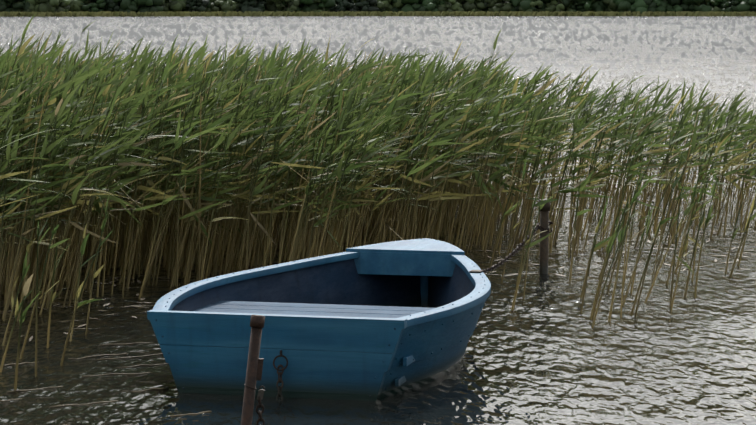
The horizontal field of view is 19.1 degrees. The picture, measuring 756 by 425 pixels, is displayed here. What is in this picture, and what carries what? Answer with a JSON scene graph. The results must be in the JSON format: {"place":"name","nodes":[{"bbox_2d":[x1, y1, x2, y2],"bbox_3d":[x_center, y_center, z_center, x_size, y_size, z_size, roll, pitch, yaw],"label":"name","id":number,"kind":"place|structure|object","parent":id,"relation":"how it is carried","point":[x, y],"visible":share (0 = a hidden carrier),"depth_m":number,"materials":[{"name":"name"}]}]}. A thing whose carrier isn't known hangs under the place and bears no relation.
{"place":"outdoors","nodes":[
{"label":"outdoors","id":0,"kind":"place"},
{"bbox_2d":[0,16,755,424],"bbox_3d":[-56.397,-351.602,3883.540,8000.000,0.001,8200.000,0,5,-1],"label":"water","id":1,"kind":"structure","parent":0,"point":[544,352],"depth_m":12.29,"materials":[{"name":"black liquid"}]},
{"bbox_2d":[241,314,264,424],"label":"mooring post","id":2,"kind":"object","parent":1,"relation":"in","point":[254,367],"visible":1,"depth_m":8.30,"materials":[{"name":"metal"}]},
{"bbox_2d":[256,350,287,424],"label":"mooring chain","id":3,"kind":"object","parent":2,"relation":"attached to","point":[260,398],"visible":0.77,"depth_m":9.34,"materials":[{"name":"metal"}]},
{"bbox_2d":[147,238,490,400],"bbox_3d":[-0.085,0.526,10.774,1.414,0.524,2.856,1,5,14],"label":"boat","id":4,"kind":"object","parent":1,"relation":"on","point":[374,322],"visible":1,"depth_m":9.61,"materials":[{"name":"blue paint"}]},
{"bbox_2d":[0,12,755,320],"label":"reed bed","id":5,"kind":"object","parent":1,"relation":"in","point":[273,142],"visible":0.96,"depth_m":14.01,"materials":[{"name":"green plant"}]},
{"bbox_2d":[0,148,755,389],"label":"reeds","id":6,"kind":"object","parent":1,"relation":"in","point":[622,235],"visible":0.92,"depth_m":12.04,"materials":[{"name":"green plant"}]},
{"bbox_2d":[0,11,755,16],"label":"shore","id":7,"kind":"structure","parent":1,"relation":"on","point":[317,13],"depth_m":430.07,"materials":[{"name":"green plant"}]},
{"bbox_2d":[0,230,755,424],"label":"floating dead reeds","id":8,"kind":"object","parent":1,"relation":"on","point":[31,337],"visible":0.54,"depth_m":11.44,"materials":[{"name":"brown plant"}]},
{"bbox_2d":[539,199,549,273],"bbox_3d":[1.018,0.594,13.842,0.072,1.358,0.122,0,5,-1],"label":"mooring post","id":9,"kind":"object","parent":1,"relation":"in","point":[544,223],"visible":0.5,"depth_m":13.77,"materials":[{"name":"wood"}]},
{"bbox_2d":[483,221,552,273],"bbox_3d":[0.640,0.271,12.995,0.102,0.301,1.861,2,6,25],"label":"bow chain","id":10,"kind":"object","parent":9,"relation":"attached to","point":[495,266],"visible":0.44,"depth_m":13.42,"materials":[{"name":"metal"}]},
{"bbox_2d":[0,0,755,13],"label":"trees","id":11,"kind":"object","parent":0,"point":[315,6],"materials":[{"name":"plant"}]}
]}

